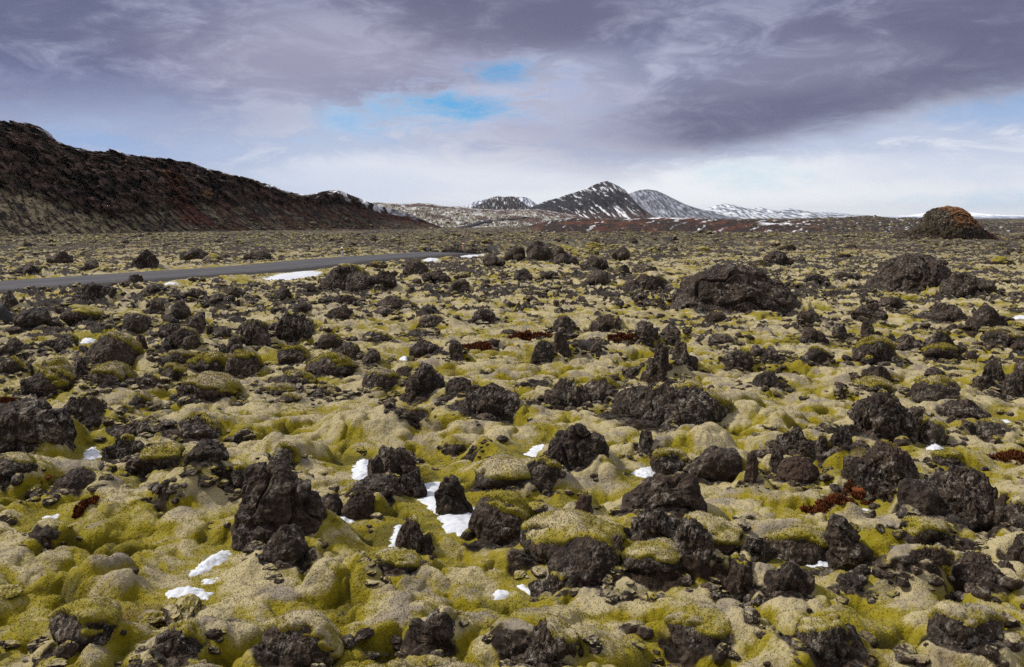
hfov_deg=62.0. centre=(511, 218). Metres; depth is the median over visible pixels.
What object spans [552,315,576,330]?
lava rock
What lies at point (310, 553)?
lava rock
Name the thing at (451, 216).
snowy hillside
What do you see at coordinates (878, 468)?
lava rock
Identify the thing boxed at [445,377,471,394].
lava rock
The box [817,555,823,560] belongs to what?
lava rock
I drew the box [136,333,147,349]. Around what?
lava rock
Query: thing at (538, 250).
lava rock
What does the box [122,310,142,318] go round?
lava rock
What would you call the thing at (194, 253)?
lava rock
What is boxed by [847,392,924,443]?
lava rock
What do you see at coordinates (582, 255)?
lava rock
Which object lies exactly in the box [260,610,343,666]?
lava rock
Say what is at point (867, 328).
lava rock
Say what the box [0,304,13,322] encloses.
lava rock
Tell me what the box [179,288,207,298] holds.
lava rock
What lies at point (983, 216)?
white plateau
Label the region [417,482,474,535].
snow patch
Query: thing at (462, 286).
lava rock
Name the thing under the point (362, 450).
lava rock
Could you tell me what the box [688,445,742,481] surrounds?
lava rock
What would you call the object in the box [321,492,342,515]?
lava rock
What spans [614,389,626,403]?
lava rock
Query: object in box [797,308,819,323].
lava rock
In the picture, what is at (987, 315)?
lava rock
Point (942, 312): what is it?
lava rock
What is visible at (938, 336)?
lava rock
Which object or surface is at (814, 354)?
lava rock
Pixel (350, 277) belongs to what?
lava rock
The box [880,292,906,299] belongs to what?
lava rock
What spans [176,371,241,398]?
lava rock
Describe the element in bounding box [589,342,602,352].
lava rock
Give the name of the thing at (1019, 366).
lava rock
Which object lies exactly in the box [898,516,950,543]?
lava rock
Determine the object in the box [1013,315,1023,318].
snow patch
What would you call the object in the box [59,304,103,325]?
lava rock
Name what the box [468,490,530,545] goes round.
lava rock
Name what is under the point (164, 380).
lava rock
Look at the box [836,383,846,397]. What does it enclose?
lava rock
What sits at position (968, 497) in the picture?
lava rock
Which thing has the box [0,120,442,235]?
hillside
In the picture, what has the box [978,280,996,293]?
lava rock
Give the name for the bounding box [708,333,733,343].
lava rock
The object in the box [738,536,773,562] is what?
lava rock
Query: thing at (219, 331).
lava rock
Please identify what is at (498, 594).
snow patch
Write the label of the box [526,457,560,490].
lava rock
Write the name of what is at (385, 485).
lava rock
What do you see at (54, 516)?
snow patch
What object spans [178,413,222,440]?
lava rock
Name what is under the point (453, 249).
lava rock
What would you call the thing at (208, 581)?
snow patch
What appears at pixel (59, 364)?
lava rock
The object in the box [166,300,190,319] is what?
lava rock
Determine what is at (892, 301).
lava rock
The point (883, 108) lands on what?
sky
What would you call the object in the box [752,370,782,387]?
lava rock
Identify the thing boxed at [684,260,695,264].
lava rock
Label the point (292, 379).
lava rock
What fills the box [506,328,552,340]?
heather patch
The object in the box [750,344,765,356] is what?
lava rock
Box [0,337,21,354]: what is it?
lava rock
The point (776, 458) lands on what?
lava rock
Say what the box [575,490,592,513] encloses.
lava rock
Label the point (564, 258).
lava rock
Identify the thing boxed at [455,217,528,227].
track
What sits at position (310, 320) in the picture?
lava rock
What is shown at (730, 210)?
distant range
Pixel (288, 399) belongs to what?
lava rock
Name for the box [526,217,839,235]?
brown hillside
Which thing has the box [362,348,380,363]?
lava rock
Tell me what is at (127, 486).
lava rock
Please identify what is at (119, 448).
lava rock
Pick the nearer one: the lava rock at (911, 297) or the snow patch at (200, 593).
the snow patch at (200, 593)
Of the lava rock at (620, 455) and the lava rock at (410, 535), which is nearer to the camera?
the lava rock at (410, 535)
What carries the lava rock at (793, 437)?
on the ground
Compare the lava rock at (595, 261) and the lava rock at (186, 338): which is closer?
the lava rock at (186, 338)
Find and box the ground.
[0,218,1023,666]
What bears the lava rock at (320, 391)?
on the ground
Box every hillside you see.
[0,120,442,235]
[373,202,584,227]
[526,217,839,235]
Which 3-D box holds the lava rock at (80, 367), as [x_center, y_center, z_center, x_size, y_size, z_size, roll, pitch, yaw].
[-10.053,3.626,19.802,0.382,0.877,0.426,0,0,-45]
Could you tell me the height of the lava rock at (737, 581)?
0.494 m
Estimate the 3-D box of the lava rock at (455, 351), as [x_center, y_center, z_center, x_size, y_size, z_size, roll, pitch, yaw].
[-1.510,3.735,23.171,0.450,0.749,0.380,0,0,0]
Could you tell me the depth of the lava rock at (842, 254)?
84.66 m
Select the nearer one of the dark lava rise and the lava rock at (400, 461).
the lava rock at (400, 461)
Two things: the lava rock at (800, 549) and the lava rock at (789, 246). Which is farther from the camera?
the lava rock at (789, 246)
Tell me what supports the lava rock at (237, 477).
on the ground
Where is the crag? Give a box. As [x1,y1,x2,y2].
[891,205,998,239]
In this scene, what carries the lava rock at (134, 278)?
on the ground
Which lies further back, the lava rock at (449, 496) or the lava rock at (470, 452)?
the lava rock at (470, 452)
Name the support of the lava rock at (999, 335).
on the ground
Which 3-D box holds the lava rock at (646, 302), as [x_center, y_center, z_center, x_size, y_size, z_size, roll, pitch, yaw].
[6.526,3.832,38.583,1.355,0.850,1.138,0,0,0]
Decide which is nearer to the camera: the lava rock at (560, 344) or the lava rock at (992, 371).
the lava rock at (992, 371)
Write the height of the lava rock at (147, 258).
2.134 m
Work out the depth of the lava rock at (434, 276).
50.88 m
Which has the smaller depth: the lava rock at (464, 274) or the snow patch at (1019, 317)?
the snow patch at (1019, 317)
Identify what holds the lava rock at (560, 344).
on the ground
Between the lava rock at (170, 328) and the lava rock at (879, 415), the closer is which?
the lava rock at (879, 415)
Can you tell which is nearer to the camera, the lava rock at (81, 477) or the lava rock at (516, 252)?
the lava rock at (81, 477)
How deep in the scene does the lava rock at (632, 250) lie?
94.14 m
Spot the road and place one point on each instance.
(54, 283)
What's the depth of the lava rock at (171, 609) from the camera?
8.43 m
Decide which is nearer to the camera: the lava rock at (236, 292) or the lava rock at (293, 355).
the lava rock at (293, 355)
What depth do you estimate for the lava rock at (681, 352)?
21.71 m
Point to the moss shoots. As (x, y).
(514, 464)
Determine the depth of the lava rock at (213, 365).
21.06 m
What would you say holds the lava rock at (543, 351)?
on the ground
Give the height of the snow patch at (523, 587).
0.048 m
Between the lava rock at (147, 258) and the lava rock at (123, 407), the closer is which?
the lava rock at (123, 407)
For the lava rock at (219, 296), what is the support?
on the ground
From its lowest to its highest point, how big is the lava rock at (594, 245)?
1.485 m
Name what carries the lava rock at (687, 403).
on the ground
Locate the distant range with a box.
[703,203,888,218]
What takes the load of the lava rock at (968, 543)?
on the ground
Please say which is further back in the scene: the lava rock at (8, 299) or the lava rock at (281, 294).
the lava rock at (281, 294)
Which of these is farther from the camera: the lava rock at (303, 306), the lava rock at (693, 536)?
the lava rock at (303, 306)
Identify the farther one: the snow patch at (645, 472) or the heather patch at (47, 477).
the snow patch at (645, 472)
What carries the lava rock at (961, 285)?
on the ground
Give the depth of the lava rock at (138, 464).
13.31 m
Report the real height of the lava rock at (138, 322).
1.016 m
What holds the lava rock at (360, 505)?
on the ground
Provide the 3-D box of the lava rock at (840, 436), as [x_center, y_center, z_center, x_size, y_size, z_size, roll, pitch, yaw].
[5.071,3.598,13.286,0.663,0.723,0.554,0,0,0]
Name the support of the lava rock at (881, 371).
on the ground
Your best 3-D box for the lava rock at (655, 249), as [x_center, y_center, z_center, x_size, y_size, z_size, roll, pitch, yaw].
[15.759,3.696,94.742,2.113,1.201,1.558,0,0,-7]
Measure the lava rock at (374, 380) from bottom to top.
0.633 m
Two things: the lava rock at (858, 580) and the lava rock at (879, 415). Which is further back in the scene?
the lava rock at (879, 415)
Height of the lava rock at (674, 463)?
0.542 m
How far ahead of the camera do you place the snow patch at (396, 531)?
10.79 m
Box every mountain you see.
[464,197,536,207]
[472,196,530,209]
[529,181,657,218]
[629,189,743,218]
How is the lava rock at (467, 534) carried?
on the ground
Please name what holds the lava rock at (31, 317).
on the ground
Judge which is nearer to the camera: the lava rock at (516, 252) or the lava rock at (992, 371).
the lava rock at (992, 371)
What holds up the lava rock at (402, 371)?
on the ground
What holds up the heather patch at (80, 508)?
on the ground
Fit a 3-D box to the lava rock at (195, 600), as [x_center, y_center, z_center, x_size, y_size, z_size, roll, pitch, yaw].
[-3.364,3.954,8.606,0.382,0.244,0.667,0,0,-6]
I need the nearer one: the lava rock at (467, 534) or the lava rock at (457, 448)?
the lava rock at (467, 534)
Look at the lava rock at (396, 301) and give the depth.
37.05 m
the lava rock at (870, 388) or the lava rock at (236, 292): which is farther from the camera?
the lava rock at (236, 292)
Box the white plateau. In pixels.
[886,212,1023,218]
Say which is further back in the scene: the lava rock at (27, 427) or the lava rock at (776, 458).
the lava rock at (27, 427)
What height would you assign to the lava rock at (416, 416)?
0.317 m
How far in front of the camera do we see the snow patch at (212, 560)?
9.94 m
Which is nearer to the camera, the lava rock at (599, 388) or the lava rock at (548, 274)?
the lava rock at (599, 388)
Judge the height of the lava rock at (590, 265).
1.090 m
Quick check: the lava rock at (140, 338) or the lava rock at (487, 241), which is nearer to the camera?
the lava rock at (140, 338)
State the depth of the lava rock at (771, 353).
22.91 m
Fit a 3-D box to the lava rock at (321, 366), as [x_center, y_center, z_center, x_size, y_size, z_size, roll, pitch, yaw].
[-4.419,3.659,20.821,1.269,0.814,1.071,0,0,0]
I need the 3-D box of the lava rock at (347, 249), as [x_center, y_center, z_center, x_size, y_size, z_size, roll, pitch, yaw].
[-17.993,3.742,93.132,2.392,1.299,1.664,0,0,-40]
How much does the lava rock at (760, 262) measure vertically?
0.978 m
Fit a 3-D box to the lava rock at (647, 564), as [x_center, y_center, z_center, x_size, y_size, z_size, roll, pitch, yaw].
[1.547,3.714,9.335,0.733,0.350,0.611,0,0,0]
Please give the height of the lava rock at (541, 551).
0.685 m
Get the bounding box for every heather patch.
[0,396,18,402]
[32,474,56,485]
[70,494,99,518]
[461,340,493,350]
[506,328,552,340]
[607,332,638,344]
[799,491,861,513]
[842,479,874,504]
[986,448,1023,464]
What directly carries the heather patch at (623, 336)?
on the ground
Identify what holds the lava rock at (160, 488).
on the ground
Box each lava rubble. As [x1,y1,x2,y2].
[0,194,1023,235]
[0,229,1023,666]
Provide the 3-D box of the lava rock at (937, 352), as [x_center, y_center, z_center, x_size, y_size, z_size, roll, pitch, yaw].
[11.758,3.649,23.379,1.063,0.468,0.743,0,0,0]
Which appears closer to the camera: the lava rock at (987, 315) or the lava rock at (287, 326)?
the lava rock at (287, 326)
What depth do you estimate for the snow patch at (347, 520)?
11.32 m
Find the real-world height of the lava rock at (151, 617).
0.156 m
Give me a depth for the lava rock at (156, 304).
34.88 m
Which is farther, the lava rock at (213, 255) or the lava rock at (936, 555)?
the lava rock at (213, 255)
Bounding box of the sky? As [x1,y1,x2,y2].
[0,0,1023,216]
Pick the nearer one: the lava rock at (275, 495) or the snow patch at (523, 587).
the snow patch at (523, 587)
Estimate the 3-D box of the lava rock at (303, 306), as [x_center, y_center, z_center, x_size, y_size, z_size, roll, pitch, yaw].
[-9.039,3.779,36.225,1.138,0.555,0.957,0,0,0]
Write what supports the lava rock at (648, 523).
on the ground
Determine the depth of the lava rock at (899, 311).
34.73 m
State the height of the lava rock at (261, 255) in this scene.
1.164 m
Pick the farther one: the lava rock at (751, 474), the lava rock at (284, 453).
the lava rock at (284, 453)
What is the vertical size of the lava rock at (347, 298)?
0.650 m
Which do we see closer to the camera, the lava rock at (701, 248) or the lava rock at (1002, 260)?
the lava rock at (1002, 260)
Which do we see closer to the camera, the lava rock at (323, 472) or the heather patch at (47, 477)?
the heather patch at (47, 477)
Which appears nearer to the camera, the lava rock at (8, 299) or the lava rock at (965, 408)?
the lava rock at (965, 408)
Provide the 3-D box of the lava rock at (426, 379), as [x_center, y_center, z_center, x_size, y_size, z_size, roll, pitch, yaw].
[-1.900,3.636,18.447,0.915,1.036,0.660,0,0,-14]
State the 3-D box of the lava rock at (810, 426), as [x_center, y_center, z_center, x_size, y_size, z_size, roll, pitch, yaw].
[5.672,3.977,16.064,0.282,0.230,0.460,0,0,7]
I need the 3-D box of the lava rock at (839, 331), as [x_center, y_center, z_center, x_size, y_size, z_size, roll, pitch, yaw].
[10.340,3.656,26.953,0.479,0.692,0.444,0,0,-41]
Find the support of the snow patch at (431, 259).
on the ground
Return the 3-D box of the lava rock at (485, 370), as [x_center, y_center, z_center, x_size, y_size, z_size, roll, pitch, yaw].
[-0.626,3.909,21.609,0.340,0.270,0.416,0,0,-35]
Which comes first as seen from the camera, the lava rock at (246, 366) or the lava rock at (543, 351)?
the lava rock at (246, 366)
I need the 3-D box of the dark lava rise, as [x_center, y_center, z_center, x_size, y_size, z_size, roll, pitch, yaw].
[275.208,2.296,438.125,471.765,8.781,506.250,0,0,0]
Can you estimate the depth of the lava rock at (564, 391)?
17.79 m
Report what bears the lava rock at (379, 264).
on the ground
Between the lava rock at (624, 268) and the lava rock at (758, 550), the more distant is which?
the lava rock at (624, 268)
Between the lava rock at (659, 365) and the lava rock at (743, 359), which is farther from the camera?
the lava rock at (743, 359)
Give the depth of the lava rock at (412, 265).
59.50 m
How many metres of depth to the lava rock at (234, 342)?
24.07 m
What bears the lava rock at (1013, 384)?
on the ground
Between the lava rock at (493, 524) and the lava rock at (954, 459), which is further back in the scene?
the lava rock at (954, 459)
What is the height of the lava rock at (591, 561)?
0.664 m
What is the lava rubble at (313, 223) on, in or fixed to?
on the ground
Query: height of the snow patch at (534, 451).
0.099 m
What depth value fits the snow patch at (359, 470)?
13.58 m
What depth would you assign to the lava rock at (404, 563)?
9.37 m
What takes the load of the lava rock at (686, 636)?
on the ground
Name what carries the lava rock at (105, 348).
on the ground
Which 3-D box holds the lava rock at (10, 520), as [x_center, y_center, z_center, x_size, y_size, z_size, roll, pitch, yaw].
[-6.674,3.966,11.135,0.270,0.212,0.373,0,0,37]
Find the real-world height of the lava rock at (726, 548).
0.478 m
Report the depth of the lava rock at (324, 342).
25.09 m
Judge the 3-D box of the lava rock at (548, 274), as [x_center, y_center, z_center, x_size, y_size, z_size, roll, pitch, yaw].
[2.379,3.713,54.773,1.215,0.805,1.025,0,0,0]
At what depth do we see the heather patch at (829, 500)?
11.13 m
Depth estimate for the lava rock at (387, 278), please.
46.12 m
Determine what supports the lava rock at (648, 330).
on the ground
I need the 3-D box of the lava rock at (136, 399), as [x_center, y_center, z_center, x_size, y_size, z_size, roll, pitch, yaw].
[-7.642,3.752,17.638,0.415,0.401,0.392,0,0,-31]
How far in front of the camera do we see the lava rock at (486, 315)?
31.92 m
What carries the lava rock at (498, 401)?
on the ground
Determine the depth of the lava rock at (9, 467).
12.59 m
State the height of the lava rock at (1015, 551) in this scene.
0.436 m
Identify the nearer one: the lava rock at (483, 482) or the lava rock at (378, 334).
the lava rock at (483, 482)
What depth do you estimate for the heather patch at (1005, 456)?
14.00 m
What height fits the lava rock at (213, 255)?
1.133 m
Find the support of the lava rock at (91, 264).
on the ground
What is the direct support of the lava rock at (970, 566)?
on the ground
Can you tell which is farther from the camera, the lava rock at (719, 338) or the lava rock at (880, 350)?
the lava rock at (719, 338)
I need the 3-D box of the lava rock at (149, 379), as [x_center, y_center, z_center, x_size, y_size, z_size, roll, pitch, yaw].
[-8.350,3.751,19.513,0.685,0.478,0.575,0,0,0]
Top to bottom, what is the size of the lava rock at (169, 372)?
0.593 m
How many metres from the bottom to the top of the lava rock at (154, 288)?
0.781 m
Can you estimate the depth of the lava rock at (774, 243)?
118.52 m
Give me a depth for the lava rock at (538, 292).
44.00 m
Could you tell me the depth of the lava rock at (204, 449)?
12.08 m
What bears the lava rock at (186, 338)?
on the ground
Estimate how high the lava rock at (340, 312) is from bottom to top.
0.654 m
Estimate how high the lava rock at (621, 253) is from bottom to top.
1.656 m
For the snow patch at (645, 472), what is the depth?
13.46 m
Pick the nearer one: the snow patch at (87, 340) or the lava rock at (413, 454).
the lava rock at (413, 454)
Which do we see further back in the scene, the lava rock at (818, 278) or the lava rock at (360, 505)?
the lava rock at (818, 278)
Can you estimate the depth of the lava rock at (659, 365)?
20.64 m
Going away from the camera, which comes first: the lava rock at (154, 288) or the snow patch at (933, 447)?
the snow patch at (933, 447)
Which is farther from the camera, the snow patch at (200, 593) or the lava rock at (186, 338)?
the lava rock at (186, 338)
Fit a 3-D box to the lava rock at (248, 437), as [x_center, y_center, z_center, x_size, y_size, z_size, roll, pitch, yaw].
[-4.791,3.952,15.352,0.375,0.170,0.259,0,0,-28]
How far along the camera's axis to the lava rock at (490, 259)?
69.83 m
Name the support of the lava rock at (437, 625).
on the ground
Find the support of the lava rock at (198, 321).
on the ground
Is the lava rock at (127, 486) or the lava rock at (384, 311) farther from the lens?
the lava rock at (384, 311)
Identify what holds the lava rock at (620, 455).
on the ground
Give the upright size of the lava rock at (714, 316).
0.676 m
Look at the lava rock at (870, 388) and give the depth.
18.99 m
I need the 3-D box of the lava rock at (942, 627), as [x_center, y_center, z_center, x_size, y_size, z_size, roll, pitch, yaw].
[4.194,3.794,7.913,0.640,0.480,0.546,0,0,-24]
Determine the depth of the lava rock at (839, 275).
50.42 m
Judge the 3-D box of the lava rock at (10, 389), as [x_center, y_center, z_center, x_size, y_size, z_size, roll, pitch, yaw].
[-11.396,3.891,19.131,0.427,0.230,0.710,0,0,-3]
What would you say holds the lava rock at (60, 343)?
on the ground
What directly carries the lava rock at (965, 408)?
on the ground
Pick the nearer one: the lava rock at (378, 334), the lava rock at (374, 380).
the lava rock at (374, 380)
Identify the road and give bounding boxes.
[0,252,480,291]
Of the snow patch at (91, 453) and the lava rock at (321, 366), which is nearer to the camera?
the snow patch at (91, 453)
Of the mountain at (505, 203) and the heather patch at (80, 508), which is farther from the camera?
the mountain at (505, 203)
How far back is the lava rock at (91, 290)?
38.83 m
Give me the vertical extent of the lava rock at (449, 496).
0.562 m
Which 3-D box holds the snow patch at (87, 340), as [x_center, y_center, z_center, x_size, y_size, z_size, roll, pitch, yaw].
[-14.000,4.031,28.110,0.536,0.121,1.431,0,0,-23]
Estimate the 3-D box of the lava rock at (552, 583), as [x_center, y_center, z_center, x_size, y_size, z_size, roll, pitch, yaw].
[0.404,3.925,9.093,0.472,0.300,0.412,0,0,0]
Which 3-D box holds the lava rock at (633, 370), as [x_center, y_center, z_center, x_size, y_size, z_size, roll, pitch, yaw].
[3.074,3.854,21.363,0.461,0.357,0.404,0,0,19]
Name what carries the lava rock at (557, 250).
on the ground
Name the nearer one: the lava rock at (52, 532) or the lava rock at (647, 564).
the lava rock at (647, 564)
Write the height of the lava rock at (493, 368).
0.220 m
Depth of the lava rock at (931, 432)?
15.28 m
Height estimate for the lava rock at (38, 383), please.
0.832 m
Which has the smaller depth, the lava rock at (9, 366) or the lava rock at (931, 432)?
the lava rock at (931, 432)
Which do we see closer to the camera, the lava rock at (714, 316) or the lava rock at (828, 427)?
the lava rock at (828, 427)
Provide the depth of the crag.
148.36 m
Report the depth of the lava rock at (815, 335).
26.39 m
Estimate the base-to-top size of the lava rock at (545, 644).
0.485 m
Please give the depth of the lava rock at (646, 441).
14.31 m
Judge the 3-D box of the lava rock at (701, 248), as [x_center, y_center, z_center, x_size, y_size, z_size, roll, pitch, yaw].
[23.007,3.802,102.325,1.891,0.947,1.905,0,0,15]
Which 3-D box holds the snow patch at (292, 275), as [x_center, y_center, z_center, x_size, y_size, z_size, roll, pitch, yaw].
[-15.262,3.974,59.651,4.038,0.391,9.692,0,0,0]
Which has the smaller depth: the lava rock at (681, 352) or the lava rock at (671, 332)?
the lava rock at (681, 352)
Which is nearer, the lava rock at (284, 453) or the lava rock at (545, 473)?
the lava rock at (545, 473)
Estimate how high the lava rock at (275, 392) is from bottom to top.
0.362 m
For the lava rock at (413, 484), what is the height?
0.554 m
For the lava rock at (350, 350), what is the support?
on the ground
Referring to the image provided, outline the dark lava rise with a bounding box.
[733,215,1023,233]
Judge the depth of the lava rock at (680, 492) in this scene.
10.92 m
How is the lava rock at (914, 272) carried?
on the ground
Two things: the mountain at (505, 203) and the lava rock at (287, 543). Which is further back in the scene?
the mountain at (505, 203)
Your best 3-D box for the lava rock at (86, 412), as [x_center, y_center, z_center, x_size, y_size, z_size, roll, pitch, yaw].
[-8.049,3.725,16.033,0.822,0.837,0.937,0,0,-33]
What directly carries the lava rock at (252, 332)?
on the ground
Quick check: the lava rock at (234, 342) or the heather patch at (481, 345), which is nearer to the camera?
the lava rock at (234, 342)
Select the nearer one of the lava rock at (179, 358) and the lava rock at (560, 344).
the lava rock at (179, 358)
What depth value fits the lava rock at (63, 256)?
73.68 m
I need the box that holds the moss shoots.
[0,312,1023,666]
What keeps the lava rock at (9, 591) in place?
on the ground
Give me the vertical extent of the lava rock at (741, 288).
2.166 m
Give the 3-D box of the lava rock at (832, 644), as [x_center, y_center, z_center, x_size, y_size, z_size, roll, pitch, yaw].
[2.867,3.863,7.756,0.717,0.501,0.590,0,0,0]
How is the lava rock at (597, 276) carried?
on the ground
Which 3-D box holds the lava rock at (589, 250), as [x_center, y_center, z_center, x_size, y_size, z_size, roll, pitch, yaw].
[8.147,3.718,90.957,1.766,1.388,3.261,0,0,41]
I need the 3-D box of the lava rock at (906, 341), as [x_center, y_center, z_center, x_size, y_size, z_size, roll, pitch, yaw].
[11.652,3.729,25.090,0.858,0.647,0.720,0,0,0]
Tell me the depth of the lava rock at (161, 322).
31.39 m
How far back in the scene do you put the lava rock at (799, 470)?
12.67 m
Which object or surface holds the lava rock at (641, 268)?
on the ground
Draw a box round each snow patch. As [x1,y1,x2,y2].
[42,514,58,518]
[80,338,95,342]
[82,447,101,459]
[165,586,213,599]
[189,550,231,576]
[201,577,217,584]
[262,270,322,280]
[340,516,354,522]
[351,459,367,479]
[389,525,401,546]
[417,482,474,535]
[423,258,438,260]
[461,254,482,257]
[493,589,508,599]
[517,584,529,594]
[524,444,543,456]
[630,467,654,477]
[777,557,827,567]
[926,444,942,450]
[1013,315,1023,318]
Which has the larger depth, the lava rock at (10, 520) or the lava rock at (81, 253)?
the lava rock at (81, 253)
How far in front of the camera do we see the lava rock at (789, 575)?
8.80 m
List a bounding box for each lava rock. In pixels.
[0,290,18,308]
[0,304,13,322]
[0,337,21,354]
[0,356,23,373]
[0,386,13,393]
[0,399,76,453]
[0,452,37,479]
[0,514,17,525]
[0,584,22,599]
[13,307,51,328]
[15,263,41,274]
[20,366,75,397]
[38,334,78,353]
[38,521,60,539]
[41,358,73,371]
[46,250,73,263]
[48,596,120,645]
[53,466,95,489]
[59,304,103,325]
[63,394,107,428]
[71,282,116,300]
[73,356,87,375]
[74,251,87,256]
[79,260,100,269]
[86,332,142,365]
[90,361,136,384]
[101,434,144,459]
[109,418,157,437]
[117,404,133,413]
[119,483,139,488]
[121,313,151,332]
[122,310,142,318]
[123,274,147,286]
[125,442,183,473]
[128,249,158,268]
[132,390,152,404]
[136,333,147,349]
[136,372,160,385]
[138,609,163,626]
[140,283,166,293]
[148,297,165,313]
[150,323,180,336]
[152,479,169,494]
[152,617,206,658]
[154,350,196,364]
[155,321,169,324]
[160,376,171,383]
[160,597,196,623]
[161,327,199,349]
[161,363,187,381]
[161,593,201,626]
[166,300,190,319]
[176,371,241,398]
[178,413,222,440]
[179,247,206,259]
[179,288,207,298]
[182,311,205,333]
[183,438,228,465]
[185,350,228,372]
[202,253,222,260]
[208,292,235,303]
[211,325,230,337]
[218,334,242,352]
[221,285,245,297]
[225,350,263,376]
[227,318,271,346]
[230,461,326,550]
[230,465,245,489]
[236,433,255,442]
[243,250,272,259]
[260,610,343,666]
[262,523,308,563]
[267,383,295,395]
[268,312,314,343]
[273,288,291,300]
[273,442,301,465]
[275,370,315,384]
[277,346,309,363]
[279,392,301,402]
[287,301,311,312]
[293,312,314,328]
[300,547,316,564]
[305,352,358,377]
[308,468,327,475]
[309,385,341,397]
[317,333,341,349]
[318,263,371,291]
[318,293,358,303]
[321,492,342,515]
[326,306,353,318]
[332,342,362,358]
[337,247,354,253]
[341,489,375,519]
[353,473,403,497]
[356,446,366,454]
[362,328,392,340]
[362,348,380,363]
[362,369,397,388]
[365,261,387,268]
[367,445,420,477]
[370,270,396,288]
[375,547,422,572]
[376,295,418,308]
[376,306,392,315]
[395,514,434,555]
[396,365,411,375]
[401,469,426,497]
[402,257,428,273]
[402,406,428,422]
[404,362,444,402]
[406,450,415,458]
[407,328,427,338]
[409,339,443,357]
[409,605,458,645]
[419,314,444,327]
[421,269,450,283]
[434,474,472,514]
[441,246,476,252]
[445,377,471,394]
[447,279,468,292]
[447,442,465,452]
[449,342,463,361]
[455,271,470,277]
[460,382,519,420]
[460,529,473,540]
[465,445,476,458]
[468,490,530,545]
[470,308,496,323]
[474,458,530,489]
[479,367,493,374]
[481,238,493,243]
[482,254,505,265]
[485,366,498,370]
[504,246,525,260]
[510,614,583,666]
[514,269,532,280]
[520,509,625,561]
[526,240,553,260]
[526,290,544,294]
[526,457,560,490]
[528,571,567,596]
[531,340,553,364]
[540,270,558,278]
[543,423,609,470]
[544,377,590,406]
[547,529,621,585]
[551,331,571,357]
[552,246,567,256]
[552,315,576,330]
[553,253,578,264]
[571,252,590,257]
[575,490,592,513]
[579,247,598,254]
[580,256,608,269]
[583,242,610,248]
[583,270,608,284]
[583,376,619,401]
[587,257,607,267]
[589,314,621,331]
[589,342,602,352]
[609,379,731,426]
[611,246,629,260]
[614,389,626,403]
[616,451,625,458]
[619,265,629,272]
[620,472,706,514]
[621,538,681,573]
[622,270,668,290]
[625,365,640,375]
[627,248,637,252]
[630,507,680,540]
[631,263,657,272]
[634,320,657,342]
[638,430,653,450]
[642,294,668,306]
[644,246,662,252]
[646,340,672,381]
[650,448,687,474]
[659,324,680,341]
[663,602,731,650]
[670,263,802,314]
[670,341,698,370]
[673,514,714,568]
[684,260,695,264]
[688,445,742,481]
[688,511,742,553]
[696,246,710,250]
[704,310,726,322]
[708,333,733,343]
[722,350,753,369]
[723,551,752,600]
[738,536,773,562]
[744,452,758,483]
[749,260,772,266]
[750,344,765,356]
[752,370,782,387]
[761,345,785,361]
[763,250,794,264]
[763,559,814,598]
[764,526,828,565]
[766,240,780,245]
[769,443,783,473]
[774,425,816,459]
[777,243,795,250]
[777,456,819,483]
[796,613,866,662]
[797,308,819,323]
[799,327,825,342]
[802,273,829,283]
[803,346,827,361]
[806,423,816,428]
[815,425,859,458]
[817,421,838,433]
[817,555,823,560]
[823,513,873,571]
[831,323,846,339]
[833,271,858,280]
[834,251,850,256]
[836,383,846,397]
[836,570,867,590]
[841,439,920,501]
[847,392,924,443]
[850,303,887,320]
[852,335,896,362]
[855,376,896,393]
[860,318,881,336]
[861,365,891,379]
[864,253,952,291]
[878,295,902,309]
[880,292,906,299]
[894,334,922,350]
[896,464,998,532]
[897,308,914,313]
[897,542,954,567]
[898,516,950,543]
[901,295,928,302]
[910,375,960,402]
[912,329,929,334]
[918,302,967,321]
[918,418,946,444]
[922,330,955,346]
[922,343,958,358]
[924,367,949,376]
[926,600,1004,649]
[930,449,962,464]
[938,272,981,298]
[938,398,991,419]
[950,550,1015,585]
[959,534,974,548]
[965,304,1008,330]
[971,357,1004,390]
[975,418,1009,437]
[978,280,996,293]
[980,326,1023,345]
[984,256,1014,264]
[991,491,1008,527]
[1002,371,1023,397]
[1006,494,1023,528]
[1006,533,1023,560]
[1008,322,1023,330]
[1014,359,1023,374]
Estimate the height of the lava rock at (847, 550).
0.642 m
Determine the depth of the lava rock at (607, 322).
29.72 m
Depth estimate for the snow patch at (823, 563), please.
9.92 m
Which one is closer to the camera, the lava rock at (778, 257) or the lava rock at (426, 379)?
the lava rock at (426, 379)
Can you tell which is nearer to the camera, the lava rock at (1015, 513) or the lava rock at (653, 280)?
the lava rock at (1015, 513)
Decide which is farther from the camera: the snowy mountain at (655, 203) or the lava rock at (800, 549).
the snowy mountain at (655, 203)
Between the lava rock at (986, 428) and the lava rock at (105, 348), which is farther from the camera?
the lava rock at (105, 348)
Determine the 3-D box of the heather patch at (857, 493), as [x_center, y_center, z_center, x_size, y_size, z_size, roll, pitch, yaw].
[5.035,3.883,12.188,0.763,0.422,0.650,0,0,0]
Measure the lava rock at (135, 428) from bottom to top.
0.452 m
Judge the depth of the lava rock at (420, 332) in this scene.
28.50 m
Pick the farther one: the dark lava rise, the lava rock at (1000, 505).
the dark lava rise
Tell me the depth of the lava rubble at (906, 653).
19.62 m

